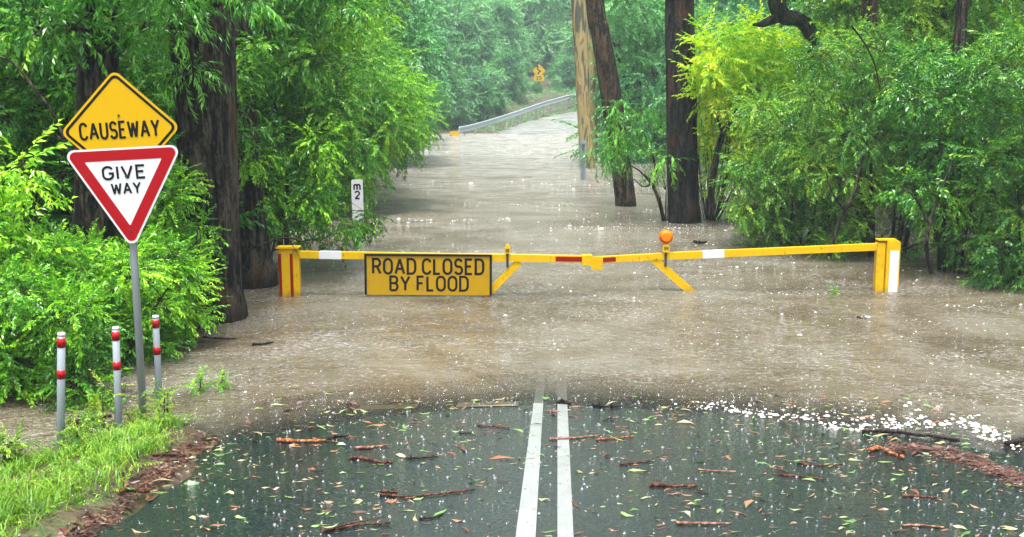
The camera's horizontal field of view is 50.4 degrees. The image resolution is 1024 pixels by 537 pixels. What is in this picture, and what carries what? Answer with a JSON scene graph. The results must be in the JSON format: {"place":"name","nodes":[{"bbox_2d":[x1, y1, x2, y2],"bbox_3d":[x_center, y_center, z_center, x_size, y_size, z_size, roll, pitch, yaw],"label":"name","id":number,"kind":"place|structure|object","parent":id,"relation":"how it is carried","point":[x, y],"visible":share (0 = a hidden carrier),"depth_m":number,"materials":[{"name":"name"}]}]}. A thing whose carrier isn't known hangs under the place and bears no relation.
{"place":"outdoors","nodes":[
{"label":"outdoors","id":0,"kind":"place"},
{"bbox_2d":[0,133,1023,461],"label":"water","id":1,"kind":"structure","parent":0,"point":[478,165],"depth_m":12.11,"materials":[{"name":"liquid"}]},
{"bbox_2d":[179,365,217,396],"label":"weed","id":2,"kind":"object","parent":1,"relation":"on","point":[199,379],"visible":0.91,"depth_m":9.21,"materials":[{"name":"green plant"}]},
{"bbox_2d":[201,363,236,394],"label":"weed","id":3,"kind":"object","parent":1,"relation":"on","point":[223,382],"visible":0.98,"depth_m":9.32,"materials":[{"name":"green plant"}]},
{"bbox_2d":[13,217,1023,536],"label":"rain splashes","id":4,"kind":"object","parent":1,"relation":"on","point":[605,385],"visible":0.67,"depth_m":8.96,"materials":[{"name":"white liquid"}]},
{"bbox_2d":[40,147,1023,448],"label":"foam bubbles","id":5,"kind":"object","parent":1,"relation":"on","point":[804,417],"visible":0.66,"depth_m":8.50,"materials":[{"name":"white"}]},
{"bbox_2d":[631,132,666,220],"bbox_3d":[2.791,-1.865,21.975,0.815,1.821,0.084,0,9,0],"label":"bare sapling","id":6,"kind":"object","parent":1,"relation":"on","point":[657,198],"visible":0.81,"depth_m":21.99,"materials":[{"name":"brown plant"}]},
{"bbox_2d":[707,61,757,220],"bbox_3d":[4.443,-2.484,21.271,1.188,3.119,0.151,0,9,0],"label":"bare sapling","id":7,"kind":"object","parent":1,"relation":"on","point":[711,190],"visible":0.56,"depth_m":21.30,"materials":[{"name":"brown plant"}]},
{"bbox_2d":[591,229,900,291],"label":"boom gate","id":8,"kind":"structure","parent":1,"relation":"in","point":[886,264],"depth_m":14.00,"materials":[{"name":"metal"}]},
{"bbox_2d":[825,153,864,255],"bbox_3d":[4.851,-0.930,15.948,0.570,1.517,0.071,0,9,0],"label":"bare sapling","id":9,"kind":"object","parent":1,"relation":"on","point":[837,226],"visible":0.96,"depth_m":15.93,"materials":[{"name":"brown plant"}]},
{"bbox_2d":[862,429,959,441],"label":"branch","id":10,"kind":"object","parent":1,"relation":"on","point":[907,433],"visible":1,"depth_m":8.04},
{"bbox_2d":[1004,437,1023,445],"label":"branch","id":11,"kind":"object","parent":1,"relation":"on","point":[1014,441],"visible":1,"depth_m":7.83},
{"bbox_2d":[0,71,1023,536],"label":"ground","id":12,"kind":"structure","parent":0,"point":[62,517],"depth_m":6.98,"materials":[{"name":"plant"}]},
{"bbox_2d":[0,415,41,469],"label":"weed","id":13,"kind":"object","parent":12,"relation":"on","point":[7,455],"visible":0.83,"depth_m":7.24,"materials":[{"name":"green plant"}]},
{"bbox_2d":[0,55,87,191],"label":"bare sapling","id":14,"kind":"object","parent":12,"relation":"on","point":[64,140],"visible":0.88,"depth_m":9.49,"materials":[{"name":"brown plant"}]},
{"bbox_2d":[0,118,108,304],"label":"broad leaved shrub","id":15,"kind":"object","parent":12,"relation":"on","point":[11,229],"visible":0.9,"depth_m":9.35,"materials":[{"name":"green plant"}]},
{"bbox_2d":[57,332,65,451],"bbox_3d":[-3.180,1.021,7.669,0.057,1.164,0.057,4,9,-1],"label":"bollard","id":16,"kind":"object","parent":12,"relation":"on","point":[61,346],"visible":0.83,"depth_m":7.62,"materials":[{"name":"metal"}]},
{"bbox_2d":[55,36,75,237],"bbox_3d":[-5.682,-6.684,11.672,5.533,15.608,4.213,7,11,39],"label":"ironbark tree","id":17,"kind":"object","parent":12,"relation":"on","point":[62,179],"visible":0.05,"depth_m":12.49,"materials":[{"name":"brown plant"}]},
{"bbox_2d":[0,245,134,414],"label":"fern leaved shrub","id":18,"kind":"object","parent":12,"relation":"on","point":[27,378],"visible":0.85,"depth_m":8.79,"materials":[{"name":"green plant"}]},
{"bbox_2d":[0,0,153,156],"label":"tree","id":19,"kind":"object","parent":12,"relation":"on","point":[65,95],"visible":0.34,"depth_m":11.56,"materials":[{"name":"green plant"}]},
{"bbox_2d":[49,403,104,451],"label":"weed","id":20,"kind":"object","parent":12,"relation":"on","point":[78,433],"visible":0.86,"depth_m":7.55,"materials":[{"name":"green plant"}]},
{"bbox_2d":[0,0,181,302],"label":"ironbark tree","id":21,"kind":"object","parent":12,"relation":"on","point":[96,66],"visible":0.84,"depth_m":10.40,"materials":[{"name":"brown plant"}]},
{"bbox_2d":[0,412,197,536],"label":"grass","id":22,"kind":"structure","parent":12,"relation":"on","point":[110,438],"depth_m":6.86,"materials":[{"name":"plant"}]},
{"bbox_2d":[0,55,199,273],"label":"broad leaved shrub","id":23,"kind":"object","parent":12,"relation":"on","point":[55,176],"visible":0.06,"depth_m":11.95,"materials":[{"name":"green plant"}]},
{"bbox_2d":[4,208,196,372],"bbox_3d":[-4.005,0.417,10.481,1.833,2.113,2.330,-3,9,-21],"label":"fern leaved shrub","id":24,"kind":"object","parent":12,"relation":"on","point":[120,254],"visible":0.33,"depth_m":10.06,"materials":[{"name":"green plant"}]},
{"bbox_2d":[65,369,138,434],"bbox_3d":[-3.106,1.096,8.176,0.568,0.676,0.488,-4,10,-23],"label":"weed","id":25,"kind":"object","parent":12,"relation":"on","point":[97,406],"visible":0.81,"depth_m":8.15,"materials":[{"name":"green plant"}]},
{"bbox_2d":[112,326,122,430],"bbox_3d":[-2.983,1.015,8.240,0.057,1.164,0.057,4,8,27],"label":"bollard","id":26,"kind":"object","parent":12,"relation":"on","point":[116,370],"visible":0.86,"depth_m":8.19,"materials":[{"name":"metal"}]},
{"bbox_2d":[63,73,177,416],"bbox_3d":[-2.939,0.175,8.379,0.843,3.314,0.091,0,9,-2],"label":"road sign","id":27,"kind":"object","parent":12,"relation":"on","point":[119,130],"visible":0.97,"depth_m":8.18,"materials":[{"name":"metal"}]},
{"bbox_2d":[122,401,152,429],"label":"weed","id":28,"kind":"object","parent":12,"relation":"on","point":[137,414],"visible":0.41,"depth_m":8.43,"materials":[{"name":"green plant"}]},
{"bbox_2d":[1,5,283,245],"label":"dense tree","id":29,"kind":"object","parent":12,"relation":"on","point":[25,150],"depth_m":18.59,"materials":[{"name":"green plant"}]},
{"bbox_2d":[11,169,274,250],"bbox_3d":[-5.617,0.127,14.776,5.146,3.190,3.536,0,9,0],"label":"broad leaved shrub","id":30,"kind":"object","parent":12,"relation":"on","point":[246,215],"depth_m":14.04,"materials":[{"name":"green plant"}]},
{"bbox_2d":[152,315,162,398],"bbox_3d":[-2.934,0.960,9.033,0.057,1.164,0.057,-6,12,-36],"label":"bollard","id":31,"kind":"object","parent":12,"relation":"on","point":[156,344],"visible":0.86,"depth_m":8.97,"materials":[{"name":"metal"}]},
{"bbox_2d":[141,377,179,418],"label":"weed","id":32,"kind":"object","parent":12,"relation":"on","point":[152,397],"visible":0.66,"depth_m":8.35,"materials":[{"name":"green plant"}]},
{"bbox_2d":[144,386,179,425],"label":"weed","id":33,"kind":"object","parent":12,"relation":"on","point":[167,407],"visible":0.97,"depth_m":7.98,"materials":[{"name":"green plant"}]},
{"bbox_2d":[105,219,231,347],"bbox_3d":[-3.582,0.415,11.235,1.352,1.970,1.866,-2,9,-13],"label":"fern leaved shrub","id":34,"kind":"object","parent":12,"relation":"on","point":[193,287],"visible":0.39,"depth_m":10.76,"materials":[{"name":"green plant"}]},
{"bbox_2d":[119,0,247,260],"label":"tree","id":35,"kind":"object","parent":12,"relation":"on","point":[146,68],"visible":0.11,"depth_m":12.99,"materials":[{"name":"green plant"}]},
{"bbox_2d":[139,150,230,318],"bbox_3d":[-3.459,0.043,11.431,1.131,2.600,1.149,5,10,29],"label":"fern leaved shrub","id":36,"kind":"object","parent":12,"relation":"on","point":[171,184],"visible":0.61,"depth_m":11.26,"materials":[{"name":"green plant"}]},
{"bbox_2d":[90,0,291,324],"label":"ironbark tree","id":37,"kind":"object","parent":12,"relation":"on","point":[199,45],"visible":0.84,"depth_m":11.76,"materials":[{"name":"brown plant"}]},
{"bbox_2d":[233,0,278,288],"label":"ironbark tree","id":38,"kind":"object","parent":12,"relation":"on","point":[259,271],"visible":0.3,"depth_m":14.26,"materials":[{"name":"brown plant"}]},
{"bbox_2d":[242,237,306,261],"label":"bare sapling","id":39,"kind":"object","parent":12,"relation":"on","point":[274,240],"visible":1,"depth_m":13.30,"materials":[{"name":"brown plant"}]},
{"bbox_2d":[155,0,395,199],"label":"dense tree","id":40,"kind":"object","parent":12,"relation":"on","point":[380,186],"depth_m":25.52,"materials":[{"name":"green plant"}]},
{"bbox_2d":[235,29,393,268],"bbox_3d":[-2.985,-1.131,15.240,2.434,4.206,3.871,0,9,0],"label":"broad leaved tree","id":41,"kind":"object","parent":12,"relation":"on","point":[302,198],"visible":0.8,"depth_m":14.58,"materials":[{"name":"green plant"}]},
{"bbox_2d":[250,0,400,262],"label":"broad leaved tree","id":42,"kind":"object","parent":12,"relation":"on","point":[313,93],"visible":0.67,"depth_m":15.00,"materials":[{"name":"green plant"}]},
{"bbox_2d":[351,179,363,239],"bbox_3d":[-2.683,-0.609,19.059,0.200,1.902,0.070,-1,9,0],"label":"depth gauge","id":43,"kind":"object","parent":12,"relation":"on","point":[357,191],"visible":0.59,"depth_m":18.93,"materials":[{"name":"white paint"}]},
{"bbox_2d":[268,22,450,217],"bbox_3d":[-3.795,-2.762,24.468,4.808,5.350,6.417,0,9,0],"label":"fine leaved tree","id":44,"kind":"object","parent":12,"relation":"on","point":[388,129],"visible":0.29,"depth_m":23.45,"materials":[{"name":"green plant"}]},
{"bbox_2d":[306,0,429,91],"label":"fine leaved tree","id":45,"kind":"object","parent":12,"relation":"on","point":[387,13],"visible":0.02,"depth_m":27.97,"materials":[{"name":"green plant"}]},
{"bbox_2d":[375,0,460,164],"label":"dense tree","id":46,"kind":"object","parent":12,"relation":"on","point":[416,35],"visible":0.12,"depth_m":39.47,"materials":[{"name":"green plant"}]},
{"bbox_2d":[412,46,456,140],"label":"forest tree","id":47,"kind":"object","parent":12,"relation":"on","point":[442,105],"depth_m":65.67,"materials":[{"name":"green plant"}]},
{"bbox_2d":[418,22,450,118],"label":"forest tree","id":48,"kind":"object","parent":12,"relation":"on","point":[425,62],"depth_m":56.65,"materials":[{"name":"green plant"}]},
{"bbox_2d":[423,6,471,126],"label":"forest tree","id":49,"kind":"object","parent":12,"relation":"on","point":[442,39],"visible":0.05,"depth_m":80.20,"materials":[{"name":"green plant"}]},
{"bbox_2d":[431,68,473,128],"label":"forest tree","id":50,"kind":"object","parent":12,"relation":"on","point":[453,111],"visible":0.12,"depth_m":80.67,"materials":[{"name":"green plant"}]},
{"bbox_2d":[429,0,486,63],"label":"forest tree","id":51,"kind":"object","parent":12,"relation":"on","point":[445,5],"visible":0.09,"depth_m":93.85,"materials":[{"name":"green plant"}]},
{"bbox_2d":[434,1,495,74],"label":"forest tree","id":52,"kind":"object","parent":12,"relation":"on","point":[468,51],"visible":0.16,"depth_m":93.73,"materials":[{"name":"green plant"}]},
{"bbox_2d":[448,63,485,124],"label":"forest tree","id":53,"kind":"object","parent":12,"relation":"on","point":[468,113],"visible":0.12,"depth_m":82.60,"materials":[{"name":"green plant"}]},
{"bbox_2d":[452,62,499,120],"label":"forest tree","id":54,"kind":"object","parent":12,"relation":"on","point":[482,87],"visible":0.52,"depth_m":85.16,"materials":[{"name":"green plant"}]},
{"bbox_2d":[450,0,509,74],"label":"forest tree","id":55,"kind":"object","parent":12,"relation":"on","point":[487,29],"visible":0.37,"depth_m":96.88,"materials":[{"name":"green plant"}]},
{"bbox_2d":[473,59,514,114],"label":"forest tree","id":56,"kind":"object","parent":12,"relation":"on","point":[501,105],"visible":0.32,"depth_m":88.34,"materials":[{"name":"green plant"}]},
{"bbox_2d":[434,86,575,131],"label":"undergrowth","id":57,"kind":"object","parent":12,"relation":"on","point":[519,108],"visible":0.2,"depth_m":91.50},
{"bbox_2d":[482,46,531,102],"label":"forest tree","id":58,"kind":"object","parent":12,"relation":"on","point":[514,86],"visible":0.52,"depth_m":92.97,"materials":[{"name":"green plant"}]},
{"bbox_2d":[482,0,532,69],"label":"forest tree","id":59,"kind":"object","parent":12,"relation":"on","point":[501,11],"visible":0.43,"depth_m":105.05,"materials":[{"name":"green plant"}]},
{"bbox_2d":[450,94,575,135],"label":"guardrail","id":60,"kind":"object","parent":12,"relation":"on","point":[475,126],"visible":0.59,"depth_m":82.67,"materials":[{"name":"metal"}]},
{"bbox_2d":[504,21,543,74],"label":"forest tree","id":61,"kind":"object","parent":12,"relation":"on","point":[533,59],"visible":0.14,"depth_m":115.08,"materials":[{"name":"green plant"}]},
{"bbox_2d":[529,81,543,93],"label":"forest tree","id":62,"kind":"object","parent":12,"relation":"on","point":[537,88],"visible":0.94,"depth_m":99.42,"materials":[{"name":"green plant"}]},
{"bbox_2d":[505,0,571,74],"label":"forest tree","id":63,"kind":"object","parent":12,"relation":"on","point":[534,10],"visible":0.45,"depth_m":117.24,"materials":[{"name":"green plant"}]},
{"bbox_2d":[532,64,544,80],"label":"bend warning sign","id":64,"kind":"object","parent":12,"relation":"on","point":[538,70],"visible":0.94,"depth_m":106.25,"materials":[{"name":"yellow metal"}]},
{"bbox_2d":[535,13,571,71],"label":"forest tree","id":65,"kind":"object","parent":12,"relation":"on","point":[545,60],"visible":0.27,"depth_m":118.23,"materials":[{"name":"green plant"}]},
{"bbox_2d":[548,76,562,91],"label":"forest tree","id":66,"kind":"object","parent":12,"relation":"on","point":[556,83],"visible":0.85,"depth_m":103.27,"materials":[{"name":"green plant"}]},
{"bbox_2d":[547,0,571,31],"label":"forest tree","id":67,"kind":"object","parent":12,"relation":"on","point":[568,3],"visible":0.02,"depth_m":124.01,"materials":[{"name":"green plant"}]},
{"bbox_2d":[544,53,575,88],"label":"forest tree","id":68,"kind":"object","parent":12,"relation":"on","point":[564,70],"visible":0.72,"depth_m":107.59,"materials":[{"name":"green plant"}]},
{"bbox_2d":[551,24,573,73],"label":"forest tree","id":69,"kind":"object","parent":12,"relation":"on","point":[566,47],"visible":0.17,"depth_m":114.95,"materials":[{"name":"green plant"}]},
{"bbox_2d":[571,0,594,167],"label":"gum tree","id":70,"kind":"object","parent":12,"relation":"on","point":[579,31],"visible":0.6,"depth_m":38.49,"materials":[{"name":"brown plant"}]},
{"bbox_2d":[580,140,586,179],"bbox_3d":[2.186,-2.832,33.481,0.186,2.202,0.085,0,9,0],"label":"marker post","id":71,"kind":"object","parent":12,"relation":"on","point":[583,166],"visible":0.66,"depth_m":33.40,"materials":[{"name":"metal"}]},
{"bbox_2d":[587,20,596,160],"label":"gum tree","id":72,"kind":"object","parent":12,"relation":"on","point":[593,88],"visible":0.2,"depth_m":43.02,"materials":[{"name":"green plant"}]},
{"bbox_2d":[585,0,635,206],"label":"dark tree","id":73,"kind":"object","parent":12,"relation":"on","point":[610,90],"visible":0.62,"depth_m":24.72,"materials":[{"name":"brown plant"}]},
{"bbox_2d":[575,88,694,220],"bbox_3d":[2.469,-1.983,22.337,2.390,3.407,2.591,0,9,0],"label":"willowy sapling","id":74,"kind":"object","parent":12,"relation":"on","point":[607,157],"visible":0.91,"depth_m":22.10,"materials":[{"name":"green plant"}]},
{"bbox_2d":[550,0,724,163],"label":"dense tree","id":75,"kind":"object","parent":12,"relation":"on","point":[634,18],"visible":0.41,"depth_m":42.74,"materials":[{"name":"green plant"}]},
{"bbox_2d":[665,0,700,223],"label":"black tree","id":76,"kind":"object","parent":12,"relation":"on","point":[683,205],"visible":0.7,"depth_m":21.50,"materials":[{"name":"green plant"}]},
{"bbox_2d":[647,0,749,22],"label":"forest tree","id":77,"kind":"object","parent":12,"relation":"on","point":[723,2],"visible":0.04,"depth_m":58.46,"materials":[{"name":"green plant"}]},
{"bbox_2d":[647,0,786,142],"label":"forest tree","id":78,"kind":"object","parent":12,"relation":"on","point":[729,8],"visible":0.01,"depth_m":50.00,"materials":[{"name":"green plant"}]},
{"bbox_2d":[644,0,856,173],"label":"dense tree","id":79,"kind":"object","parent":12,"relation":"on","point":[733,17],"depth_m":36.26,"materials":[{"name":"green plant"}]},
{"bbox_2d":[669,0,851,221],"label":"lime tree","id":80,"kind":"object","parent":12,"relation":"on","point":[758,63],"visible":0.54,"depth_m":20.98,"materials":[{"name":"green plant"}]},
{"bbox_2d":[729,0,809,35],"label":"forest tree","id":81,"kind":"object","parent":12,"relation":"on","point":[747,2],"visible":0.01,"depth_m":50.14,"materials":[{"name":"green plant"}]},
{"bbox_2d":[702,75,880,247],"bbox_3d":[4.635,-1.473,18.347,2.991,3.498,3.258,0,9,0],"label":"weeping shrub","id":82,"kind":"object","parent":12,"relation":"on","point":[772,164],"visible":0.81,"depth_m":17.72,"materials":[{"name":"green plant"}]},
{"bbox_2d":[752,0,846,232],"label":"crooked tree","id":83,"kind":"object","parent":12,"relation":"on","point":[781,13],"visible":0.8,"depth_m":19.65,"materials":[{"name":"brown plant"}]},
{"bbox_2d":[854,0,877,241],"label":"ironbark tree","id":84,"kind":"object","parent":12,"relation":"on","point":[866,11],"visible":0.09,"depth_m":18.48,"materials":[{"name":"brown plant"}]},
{"bbox_2d":[777,7,971,261],"bbox_3d":[5.808,-1.733,17.390,3.493,4.746,3.554,0,9,0],"label":"weeping shrub","id":85,"kind":"object","parent":12,"relation":"on","point":[868,122],"visible":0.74,"depth_m":16.65,"materials":[{"name":"green plant"}]},
{"bbox_2d":[851,25,894,95],"bbox_3d":[5.145,-2.970,15.528,0.676,0.998,0.028,0,9,0],"label":"branch","id":86,"kind":"object","parent":85,"relation":"attached to","point":[860,37],"visible":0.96,"depth_m":15.50,"materials":[{"name":"brown plant"}]},
{"bbox_2d":[777,0,1023,206],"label":"dense tree","id":87,"kind":"object","parent":12,"relation":"on","point":[806,13],"visible":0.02,"depth_m":25.85,"materials":[{"name":"green plant"}]},
{"bbox_2d":[781,0,1023,229],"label":"fine leaved tree","id":88,"kind":"object","parent":12,"relation":"on","point":[945,10],"visible":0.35,"depth_m":19.49,"materials":[{"name":"green plant"}]},
{"bbox_2d":[899,159,953,273],"bbox_3d":[5.555,-0.691,14.668,0.723,1.554,0.061,0,9,0],"label":"bare sapling","id":89,"kind":"object","parent":12,"relation":"on","point":[929,223],"visible":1,"depth_m":14.66,"materials":[{"name":"brown plant"}]},
{"bbox_2d":[871,30,1023,276],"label":"broad leaved shrub","id":90,"kind":"object","parent":12,"relation":"on","point":[927,109],"visible":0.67,"depth_m":15.14,"materials":[{"name":"green plant"}]},
{"bbox_2d":[933,0,968,247],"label":"ironbark tree","id":91,"kind":"object","parent":12,"relation":"on","point":[961,19],"visible":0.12,"depth_m":17.55,"materials":[{"name":"brown plant"}]},
{"bbox_2d":[935,1,1023,293],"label":"fern leaved shrub","id":92,"kind":"object","parent":12,"relation":"on","point":[1009,177],"visible":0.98,"depth_m":14.16,"materials":[{"name":"green plant"}]},
{"bbox_2d":[493,112,577,133],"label":"road","id":93,"kind":"structure","parent":0,"point":[544,125],"depth_m":82.77,"materials":[{"name":"asphalt"}]},
{"bbox_2d":[93,382,1023,536],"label":"road","id":94,"kind":"structure","parent":0,"point":[600,490],"depth_m":6.88,"materials":[{"name":"asphalt"}]},
{"bbox_2d":[276,437,325,442],"bbox_3d":[-1.509,1.222,7.758,0.371,0.059,0.055,2,9,12],"label":"stick","id":95,"kind":"object","parent":94,"relation":"on","point":[287,440],"visible":1,"depth_m":7.74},
{"bbox_2d":[321,516,389,532],"bbox_3d":[-0.839,1.361,5.829,0.372,0.064,0.073,-2,9,-15],"label":"stick","id":96,"kind":"object","parent":94,"relation":"on","point":[341,527],"visible":1,"depth_m":5.81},
{"bbox_2d":[348,456,392,463],"bbox_3d":[-0.929,1.251,7.160,0.344,0.063,0.070,5,10,30],"label":"bark strip","id":97,"kind":"object","parent":94,"relation":"on","point":[367,459],"visible":1,"depth_m":7.18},
{"bbox_2d":[358,404,417,409],"bbox_3d":[-1.015,1.131,8.896,0.489,0.034,0.180,0,9,0],"label":"road marking","id":98,"kind":"object","parent":94,"relation":"on","point":[389,407],"visible":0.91,"depth_m":8.89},
{"bbox_2d":[380,489,474,497],"bbox_3d":[-0.492,1.326,6.381,0.563,0.028,0.089,-1,9,-6],"label":"stick","id":99,"kind":"object","parent":94,"relation":"on","point":[421,495],"visible":1,"depth_m":6.37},
{"bbox_2d":[276,244,591,296],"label":"boom gate","id":100,"kind":"structure","parent":94,"relation":"on","point":[403,273],"depth_m":13.65,"materials":[{"name":"metal"}]},
{"bbox_2d":[456,402,518,406],"bbox_3d":[-0.199,1.109,8.893,0.510,0.027,0.180,0,9,0],"label":"road marking","id":101,"kind":"object","parent":94,"relation":"on","point":[485,404],"visible":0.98,"depth_m":8.89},
{"bbox_2d":[29,404,1023,536],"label":"bark litter","id":102,"kind":"object","parent":94,"relation":"on","point":[62,532],"visible":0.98,"depth_m":6.69,"materials":[{"name":"plant"}]},
{"bbox_2d":[516,382,543,536],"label":"road marking","id":103,"kind":"object","parent":94,"relation":"on","point":[527,516],"visible":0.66,"depth_m":6.70,"materials":[{"name":"paint"}]},
{"bbox_2d":[101,393,1023,536],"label":"leaf litter","id":104,"kind":"object","parent":94,"relation":"on","point":[747,502],"visible":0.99,"depth_m":7.15,"materials":[{"name":"brown plant"}]},
{"bbox_2d":[557,382,573,536],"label":"road marking","id":105,"kind":"object","parent":94,"relation":"on","point":[564,515],"visible":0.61,"depth_m":6.74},
{"bbox_2d":[649,480,696,487],"bbox_3d":[0.970,1.299,6.547,0.292,0.035,0.059,0,9,3],"label":"bark strip","id":106,"kind":"object","parent":94,"relation":"on","point":[658,484],"visible":1,"depth_m":6.53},
{"bbox_2d":[676,521,731,524],"bbox_3d":[1.033,1.369,5.860,0.305,0.021,0.026,0,9,-1],"label":"stick","id":107,"kind":"object","parent":94,"relation":"on","point":[698,523],"visible":1,"depth_m":5.85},
{"bbox_2d":[867,445,904,458],"bbox_3d":[2.597,1.250,7.479,0.163,0.072,0.266,-8,12,-43],"label":"bark strip","id":108,"kind":"object","parent":94,"relation":"on","point":[877,447],"visible":0.98,"depth_m":7.50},
{"bbox_2d":[878,440,1023,491],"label":"bark litter","id":109,"kind":"object","parent":94,"relation":"on","point":[997,470],"visible":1,"depth_m":7.39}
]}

